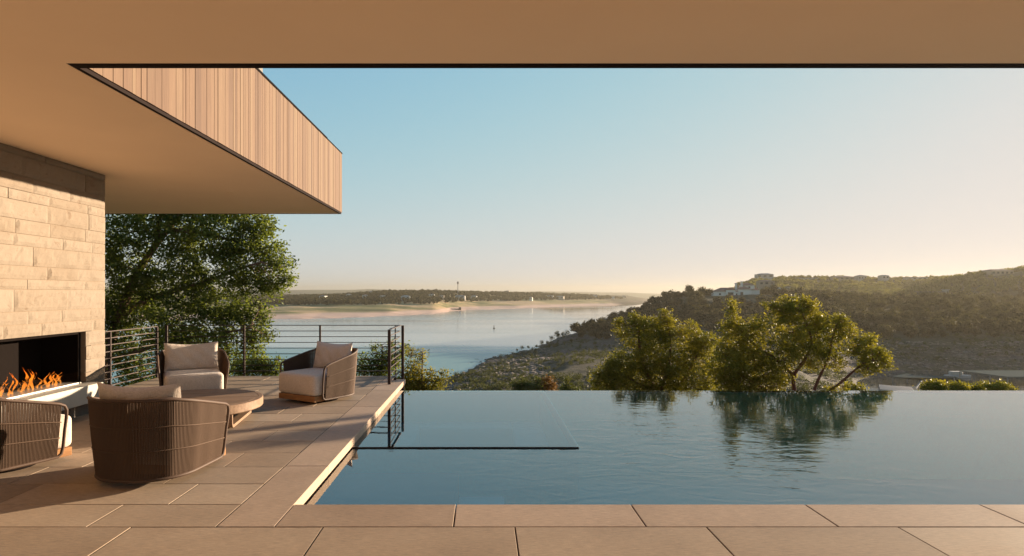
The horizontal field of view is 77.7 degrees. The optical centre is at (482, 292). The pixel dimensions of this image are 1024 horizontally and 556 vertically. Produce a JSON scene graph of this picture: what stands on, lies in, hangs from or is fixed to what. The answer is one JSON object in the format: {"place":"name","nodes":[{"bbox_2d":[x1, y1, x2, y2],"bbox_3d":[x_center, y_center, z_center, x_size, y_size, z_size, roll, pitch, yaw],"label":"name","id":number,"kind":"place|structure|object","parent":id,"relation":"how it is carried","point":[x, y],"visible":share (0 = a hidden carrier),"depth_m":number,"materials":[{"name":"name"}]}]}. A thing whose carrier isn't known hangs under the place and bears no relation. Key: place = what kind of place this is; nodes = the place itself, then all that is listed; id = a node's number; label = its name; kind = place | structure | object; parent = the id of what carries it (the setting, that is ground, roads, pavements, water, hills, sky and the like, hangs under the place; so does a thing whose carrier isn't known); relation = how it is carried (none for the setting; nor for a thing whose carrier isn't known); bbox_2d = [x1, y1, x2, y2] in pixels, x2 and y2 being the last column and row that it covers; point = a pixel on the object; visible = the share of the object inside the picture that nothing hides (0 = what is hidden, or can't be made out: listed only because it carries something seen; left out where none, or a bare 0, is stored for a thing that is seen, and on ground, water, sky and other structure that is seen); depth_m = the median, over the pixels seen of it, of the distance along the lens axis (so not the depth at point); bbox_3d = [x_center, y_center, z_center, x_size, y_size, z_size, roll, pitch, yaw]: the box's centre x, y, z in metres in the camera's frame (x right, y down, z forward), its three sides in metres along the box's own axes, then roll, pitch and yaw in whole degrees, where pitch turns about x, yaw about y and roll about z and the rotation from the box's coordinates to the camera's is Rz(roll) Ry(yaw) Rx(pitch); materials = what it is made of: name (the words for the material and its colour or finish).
{"place":"outdoors","nodes":[
{"label":"outdoors","id":0,"kind":"place"},
{"bbox_2d":[105,288,661,297],"bbox_3d":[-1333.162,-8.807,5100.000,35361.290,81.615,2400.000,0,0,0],"label":"hills","id":1,"kind":"structure","parent":0,"point":[639,295],"depth_m":4528.20,"materials":[{"name":"green plant"}]},
{"bbox_2d":[0,0,1023,213],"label":"ceiling","id":2,"kind":"structure","parent":0,"point":[140,157],"depth_m":3.95,"materials":[{"name":"paint"}]},
{"bbox_2d":[68,63,1023,213],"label":"roof fascia","id":3,"kind":"object","parent":2,"relation":"on","point":[253,115],"visible":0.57,"depth_m":6.64,"materials":[{"name":"brown wood"}]},
{"bbox_2d":[105,68,1023,293],"label":"sky","id":4,"kind":"structure","parent":0,"point":[627,180],"materials":[{"name":"blue"}]},
{"bbox_2d":[106,298,1023,390],"bbox_3d":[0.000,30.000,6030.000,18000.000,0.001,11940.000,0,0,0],"label":"lake water","id":5,"kind":"structure","parent":0,"point":[461,341],"depth_m":456.16,"materials":[{"name":"blue liquid"}]},
{"bbox_2d":[878,384,913,390],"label":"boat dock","id":6,"kind":"object","parent":5,"relation":"in","point":[889,388],"visible":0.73,"depth_m":127.03,"materials":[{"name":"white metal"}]},
{"bbox_2d":[892,373,976,388],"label":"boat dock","id":7,"kind":"object","parent":5,"relation":"in","point":[911,376],"visible":0.63,"depth_m":189.48,"materials":[{"name":"grey metal"}]},
{"bbox_2d":[944,371,970,377],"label":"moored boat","id":8,"kind":"object","parent":5,"relation":"on","point":[953,373],"visible":0.63,"depth_m":224.10,"materials":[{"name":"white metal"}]},
{"bbox_2d":[959,370,1023,383],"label":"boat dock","id":9,"kind":"object","parent":5,"relation":"in","point":[1007,374],"visible":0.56,"depth_m":203.88,"materials":[{"name":"grey metal"}]},
{"bbox_2d":[109,271,1023,390],"bbox_3d":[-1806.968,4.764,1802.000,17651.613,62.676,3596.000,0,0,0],"label":"terrain","id":10,"kind":"structure","parent":0,"point":[300,311],"depth_m":294.98,"materials":[{"name":"green plant"}]},
{"bbox_2d":[104,214,299,386],"bbox_3d":[-8.349,0.414,16.505,7.210,8.060,2.647,0,0,-7],"label":"oak tree","id":11,"kind":"object","parent":10,"relation":"on","point":[130,299],"visible":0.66,"depth_m":16.25,"materials":[{"name":"green plant"}]},
{"bbox_2d":[228,352,286,375],"bbox_3d":[-5.124,1.847,14.503,1.390,1.077,0.760,0,0,0],"label":"shrub","id":12,"kind":"object","parent":10,"relation":"on","point":[260,362],"visible":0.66,"depth_m":14.40,"materials":[{"name":"green plant"}]},
{"bbox_2d":[105,289,622,304],"bbox_3d":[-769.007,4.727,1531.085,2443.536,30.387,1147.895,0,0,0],"label":"lakeshore woods","id":13,"kind":"object","parent":10,"relation":"on","point":[394,296],"visible":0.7,"depth_m":1322.34,"materials":[{"name":"green plant"}]},
{"bbox_2d":[356,337,413,375],"bbox_3d":[-2.212,1.589,13.370,1.533,1.335,0.742,0,0,0],"label":"shrub","id":14,"kind":"object","parent":10,"relation":"on","point":[375,362],"visible":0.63,"depth_m":13.33,"materials":[{"name":"green plant"}]},
{"bbox_2d":[392,345,453,390],"bbox_3d":[-1.237,1.838,13.177,1.316,1.519,0.886,0,0,0],"label":"shrub","id":15,"kind":"object","parent":10,"relation":"on","point":[421,382],"visible":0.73,"depth_m":13.14,"materials":[{"name":"green plant"}]},
{"bbox_2d":[509,375,535,390],"bbox_3d":[1.640,4.083,26.067,1.259,1.496,0.892,0,0,0],"label":"juniper","id":16,"kind":"object","parent":10,"relation":"on","point":[519,385],"visible":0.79,"depth_m":25.95,"materials":[{"name":"green plant"}]},
{"bbox_2d":[528,376,546,390],"bbox_3d":[2.261,4.106,26.210,0.836,1.389,0.763,0,0,0],"label":"juniper","id":17,"kind":"object","parent":10,"relation":"on","point":[537,385],"visible":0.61,"depth_m":26.12,"materials":[{"name":"green plant"}]},
{"bbox_2d":[540,374,557,390],"bbox_3d":[2.726,4.132,26.506,1.048,1.515,0.923,0,0,0],"label":"juniper","id":18,"kind":"object","parent":10,"relation":"on","point":[548,385],"visible":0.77,"depth_m":26.42,"materials":[{"name":"brown plant"}]},
{"bbox_2d":[558,375,580,390],"bbox_3d":[3.405,3.921,24.988,0.967,1.351,0.598,0,0,0],"label":"juniper","id":19,"kind":"object","parent":10,"relation":"on","point":[567,387],"visible":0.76,"depth_m":24.95,"materials":[{"name":"green plant"}]},
{"bbox_2d":[575,324,585,332],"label":"hillside tree","id":20,"kind":"object","parent":10,"relation":"on","point":[583,328],"visible":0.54,"depth_m":359.93,"materials":[{"name":"green plant"}]},
{"bbox_2d":[577,332,584,337],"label":"hillside tree","id":21,"kind":"object","parent":10,"relation":"on","point":[580,334],"visible":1,"depth_m":349.90,"materials":[{"name":"green plant"}]},
{"bbox_2d":[632,308,643,316],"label":"hillside tree","id":22,"kind":"object","parent":10,"relation":"on","point":[638,311],"visible":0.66,"depth_m":426.20,"materials":[{"name":"green plant"}]},
{"bbox_2d":[640,311,652,316],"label":"hillside tree","id":23,"kind":"object","parent":10,"relation":"on","point":[647,313],"visible":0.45,"depth_m":390.48,"materials":[{"name":"green plant"}]},
{"bbox_2d":[651,310,658,315],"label":"hillside tree","id":24,"kind":"object","parent":10,"relation":"on","point":[655,312],"visible":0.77,"depth_m":393.17,"materials":[{"name":"green plant"}]},
{"bbox_2d":[586,306,724,390],"bbox_3d":[4.087,2.116,14.990,3.357,3.616,1.263,0,0,0],"label":"evergreen tree","id":25,"kind":"object","parent":10,"relation":"on","point":[676,379],"visible":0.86,"depth_m":14.89,"materials":[{"name":"green plant"}]},
{"bbox_2d":[669,309,677,315],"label":"hillside tree","id":26,"kind":"object","parent":10,"relation":"on","point":[673,311],"visible":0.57,"depth_m":385.92,"materials":[{"name":"green plant"}]},
{"bbox_2d":[677,318,691,325],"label":"hillside tree","id":27,"kind":"object","parent":10,"relation":"on","point":[683,319],"visible":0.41,"depth_m":332.53,"materials":[{"name":"green plant"}]},
{"bbox_2d":[690,310,706,319],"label":"hillside tree","id":28,"kind":"object","parent":10,"relation":"on","point":[701,315],"visible":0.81,"depth_m":354.92,"materials":[{"name":"green plant"}]},
{"bbox_2d":[696,296,707,301],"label":"hillside tree","id":29,"kind":"object","parent":10,"relation":"on","point":[700,298],"visible":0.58,"depth_m":431.17,"materials":[{"name":"green plant"}]},
{"bbox_2d":[703,323,716,330],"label":"hillside tree","id":30,"kind":"object","parent":10,"relation":"on","point":[711,327],"visible":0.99,"depth_m":321.89,"materials":[{"name":"green plant"}]},
{"bbox_2d":[444,341,1023,390],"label":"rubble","id":31,"kind":"object","parent":10,"relation":"on","point":[898,361],"visible":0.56,"depth_m":253.11,"materials":[{"name":"grey stone"}]},
{"bbox_2d":[711,281,759,295],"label":"villa","id":32,"kind":"object","parent":10,"relation":"on","point":[745,288],"visible":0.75,"depth_m":491.09,"materials":[{"name":"tile"}]},
{"bbox_2d":[450,316,1023,390],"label":"scrub","id":33,"kind":"object","parent":10,"relation":"on","point":[502,384],"visible":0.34,"depth_m":210.09,"materials":[{"name":"green plant"}]},
{"bbox_2d":[742,314,752,325],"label":"hillside tree","id":34,"kind":"object","parent":10,"relation":"on","point":[748,316],"visible":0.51,"depth_m":317.22,"materials":[{"name":"green plant"}]},
{"bbox_2d":[745,301,753,306],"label":"hillside tree","id":35,"kind":"object","parent":10,"relation":"on","point":[749,303],"visible":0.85,"depth_m":410.58,"materials":[{"name":"green plant"}]},
{"bbox_2d":[751,312,768,322],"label":"hillside tree","id":36,"kind":"object","parent":10,"relation":"on","point":[761,316],"visible":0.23,"depth_m":332.50,"materials":[{"name":"green plant"}]},
{"bbox_2d":[754,273,773,279],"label":"hillside house","id":37,"kind":"structure","parent":10,"relation":"on","point":[766,275],"depth_m":872.37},
{"bbox_2d":[755,280,774,289],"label":"hillside house","id":38,"kind":"structure","parent":10,"relation":"on","point":[760,284],"depth_m":560.50,"materials":[{"name":"beige"}]},
{"bbox_2d":[762,305,771,318],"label":"hillside tree","id":39,"kind":"object","parent":10,"relation":"on","point":[766,312],"visible":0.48,"depth_m":337.88,"materials":[{"name":"green plant"}]},
{"bbox_2d":[569,284,1023,338],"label":"hillside woods","id":40,"kind":"object","parent":10,"relation":"on","point":[1010,321],"visible":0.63,"depth_m":366.13,"materials":[{"name":"green plant"}]},
{"bbox_2d":[702,293,898,390],"bbox_3d":[6.161,1.733,12.354,3.873,3.458,1.034,0,0,0],"label":"evergreen tree","id":41,"kind":"object","parent":10,"relation":"on","point":[727,374],"visible":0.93,"depth_m":12.22,"materials":[{"name":"green plant"}]},
{"bbox_2d":[795,278,819,280],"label":"hillside house","id":42,"kind":"structure","parent":10,"relation":"on","point":[808,278],"depth_m":862.21,"materials":[{"name":"beige"}]},
{"bbox_2d":[831,309,844,317],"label":"hillside tree","id":43,"kind":"object","parent":10,"relation":"on","point":[837,313],"visible":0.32,"depth_m":336.67,"materials":[{"name":"green plant"}]},
{"bbox_2d":[830,276,853,281],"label":"hillside house","id":44,"kind":"structure","parent":10,"relation":"on","point":[839,278],"depth_m":880.37,"materials":[{"name":"white"}]},
{"bbox_2d":[841,307,856,315],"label":"hillside tree","id":45,"kind":"object","parent":10,"relation":"on","point":[845,310],"visible":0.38,"depth_m":345.97,"materials":[{"name":"green plant"}]},
{"bbox_2d":[836,381,868,390],"bbox_3d":[8.764,2.438,14.998,0.775,0.717,0.428,0,0,0],"label":"shrub","id":46,"kind":"object","parent":10,"relation":"on","point":[854,387],"visible":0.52,"depth_m":14.98,"materials":[{"name":"green plant"}]},
{"bbox_2d":[848,292,859,298],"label":"hillside tree","id":47,"kind":"object","parent":10,"relation":"on","point":[856,295],"visible":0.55,"depth_m":433.21,"materials":[{"name":"green plant"}]},
{"bbox_2d":[848,318,862,328],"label":"hillside tree","id":48,"kind":"object","parent":10,"relation":"on","point":[857,322],"visible":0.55,"depth_m":310.15,"materials":[{"name":"green plant"}]},
{"bbox_2d":[854,275,866,280],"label":"hillside house","id":49,"kind":"structure","parent":10,"relation":"on","point":[859,277],"depth_m":884.00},
{"bbox_2d":[854,301,869,309],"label":"hillside tree","id":50,"kind":"object","parent":10,"relation":"on","point":[860,303],"visible":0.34,"depth_m":373.22,"materials":[{"name":"green plant"}]},
{"bbox_2d":[856,304,868,311],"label":"hillside tree","id":51,"kind":"object","parent":10,"relation":"on","point":[863,306],"visible":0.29,"depth_m":355.59,"materials":[{"name":"green plant"}]},
{"bbox_2d":[859,322,871,331],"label":"hillside tree","id":52,"kind":"object","parent":10,"relation":"on","point":[865,327],"visible":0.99,"depth_m":303.30,"materials":[{"name":"green plant"}]},
{"bbox_2d":[731,265,1023,295],"bbox_3d":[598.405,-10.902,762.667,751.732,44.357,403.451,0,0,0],"label":"ridge woods","id":53,"kind":"object","parent":10,"relation":"on","point":[930,283],"visible":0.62,"depth_m":709.72,"materials":[{"name":"green plant"}]},
{"bbox_2d":[878,275,888,280],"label":"hillside house","id":54,"kind":"structure","parent":10,"relation":"on","point":[883,277],"depth_m":886.20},
{"bbox_2d":[873,324,894,337],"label":"hillside tree","id":55,"kind":"object","parent":10,"relation":"on","point":[885,332],"visible":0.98,"depth_m":283.62,"materials":[{"name":"green plant"}]},
{"bbox_2d":[888,299,896,305],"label":"hillside tree","id":56,"kind":"object","parent":10,"relation":"on","point":[892,301],"visible":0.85,"depth_m":407.76,"materials":[{"name":"green plant"}]},
{"bbox_2d":[902,277,927,280],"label":"hillside house","id":57,"kind":"structure","parent":10,"relation":"on","point":[913,278],"depth_m":886.15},
{"bbox_2d":[915,291,944,294],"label":"hillside house","id":58,"kind":"structure","parent":10,"relation":"on","point":[929,292],"depth_m":556.58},
{"bbox_2d":[918,378,951,390],"bbox_3d":[14.948,3.345,21.004,1.159,1.087,0.732,0,0,0],"label":"shrub","id":59,"kind":"object","parent":10,"relation":"on","point":[933,385],"visible":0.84,"depth_m":20.94,"materials":[{"name":"green plant"}]},
{"bbox_2d":[946,380,974,390],"bbox_3d":[15.938,3.461,21.417,1.107,1.030,0.701,0,0,0],"label":"shrub","id":60,"kind":"object","parent":10,"relation":"on","point":[956,386],"visible":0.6,"depth_m":21.31,"materials":[{"name":"green plant"}]},
{"bbox_2d":[961,381,988,390],"bbox_3d":[16.826,3.530,21.844,0.937,1.013,0.706,0,0,0],"label":"shrub","id":61,"kind":"object","parent":10,"relation":"on","point":[978,387],"visible":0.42,"depth_m":21.69,"materials":[{"name":"green plant"}]},
{"bbox_2d":[982,269,1014,275],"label":"hillside house","id":62,"kind":"structure","parent":10,"relation":"on","point":[995,272],"depth_m":652.46,"materials":[{"name":"white"}]},
{"bbox_2d":[979,379,1018,390],"bbox_3d":[18.020,3.547,22.176,1.477,1.155,0.718,0,0,0],"label":"shrub","id":63,"kind":"object","parent":10,"relation":"on","point":[997,385],"visible":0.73,"depth_m":22.10,"materials":[{"name":"green plant"}]},
{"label":"terrace base","id":64,"kind":"structure","parent":0,"visible":0},
{"bbox_2d":[0,376,1023,555],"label":"terrace","id":65,"kind":"structure","parent":64,"relation":"on","point":[70,505],"depth_m":4.00,"materials":[{"name":"beige stone"}]},
{"bbox_2d":[0,396,71,472],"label":"lounge chair","id":66,"kind":"object","parent":65,"relation":"on","point":[31,434],"visible":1,"depth_m":5.32,"materials":[{"name":"wicker"}]},
{"bbox_2d":[0,332,103,417],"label":"fireplace","id":67,"kind":"object","parent":65,"relation":"on","point":[38,365],"visible":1,"depth_m":7.66,"materials":[{"name":"black metal"}]},
{"bbox_2d":[0,143,104,398],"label":"stone wall","id":68,"kind":"structure","parent":65,"relation":"on","point":[52,246],"depth_m":7.33,"materials":[{"name":"stone"}]},
{"bbox_2d":[105,326,157,384],"bbox_3d":[-5.771,1.044,9.840,0.058,0.909,2.780,0,0,0],"label":"railing","id":69,"kind":"object","parent":65,"relation":"on","point":[109,351],"visible":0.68,"depth_m":10.35,"materials":[{"name":"brown metal"}]},
{"bbox_2d":[87,382,229,483],"bbox_3d":[-2.703,1.103,5.266,0.897,0.790,0.988,0,0,6],"label":"lounge chair","id":70,"kind":"object","parent":65,"relation":"on","point":[146,434],"visible":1,"depth_m":4.89,"materials":[{"name":"wicker"}]},
{"bbox_2d":[156,341,229,390],"bbox_3d":[-4.061,1.103,8.891,0.897,0.790,0.988,0,0,-28],"label":"lounge chair","id":71,"kind":"object","parent":65,"relation":"on","point":[196,366],"visible":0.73,"depth_m":8.92,"materials":[{"name":"fabric"}]},
{"bbox_2d":[181,389,262,427],"bbox_3d":[-3.363,1.364,7.412,1.518,0.259,1.518,0,0,-8],"label":"coffee table","id":72,"kind":"object","parent":65,"relation":"on","point":[243,403],"visible":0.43,"depth_m":7.49,"materials":[{"name":"brown wood"}]},
{"bbox_2d":[279,341,357,402],"bbox_3d":[-2.267,1.103,8.983,0.897,0.790,0.988,0,0,32],"label":"lounge chair","id":73,"kind":"object","parent":65,"relation":"on","point":[323,372],"visible":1,"depth_m":8.73,"materials":[{"name":"fabric"}]},
{"bbox_2d":[216,376,1023,528],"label":"pool coping","id":74,"kind":"object","parent":64,"relation":"on","point":[281,497],"visible":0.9,"depth_m":4.33,"materials":[{"name":"stone"}]},
{"bbox_2d":[165,325,403,390],"bbox_3d":[-3.634,1.194,11.045,4.378,1.211,1.340,0,0,0],"label":"railing","id":75,"kind":"object","parent":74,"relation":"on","point":[389,359],"visible":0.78,"depth_m":11.61,"materials":[{"name":"brown metal"}]},
{"bbox_2d":[303,388,1023,506],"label":"swimming pool","id":76,"kind":"structure","parent":64,"relation":"in","point":[846,449],"depth_m":10.20,"materials":[{"name":"liquid"}]},
{"bbox_2d":[346,391,578,504],"bbox_3d":[-0.206,2.289,8.363,2.388,1.418,3.715,0,0,0],"label":"spa","id":77,"kind":"object","parent":76,"relation":"in","point":[517,447],"visible":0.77,"depth_m":6.54,"materials":[{"name":"liquid"}]},
{"bbox_2d":[571,391,1023,458],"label":"pool water","id":78,"kind":"structure","parent":76,"relation":"in","point":[1003,398],"depth_m":9.75,"materials":[{"name":"blue liquid"}]}
]}

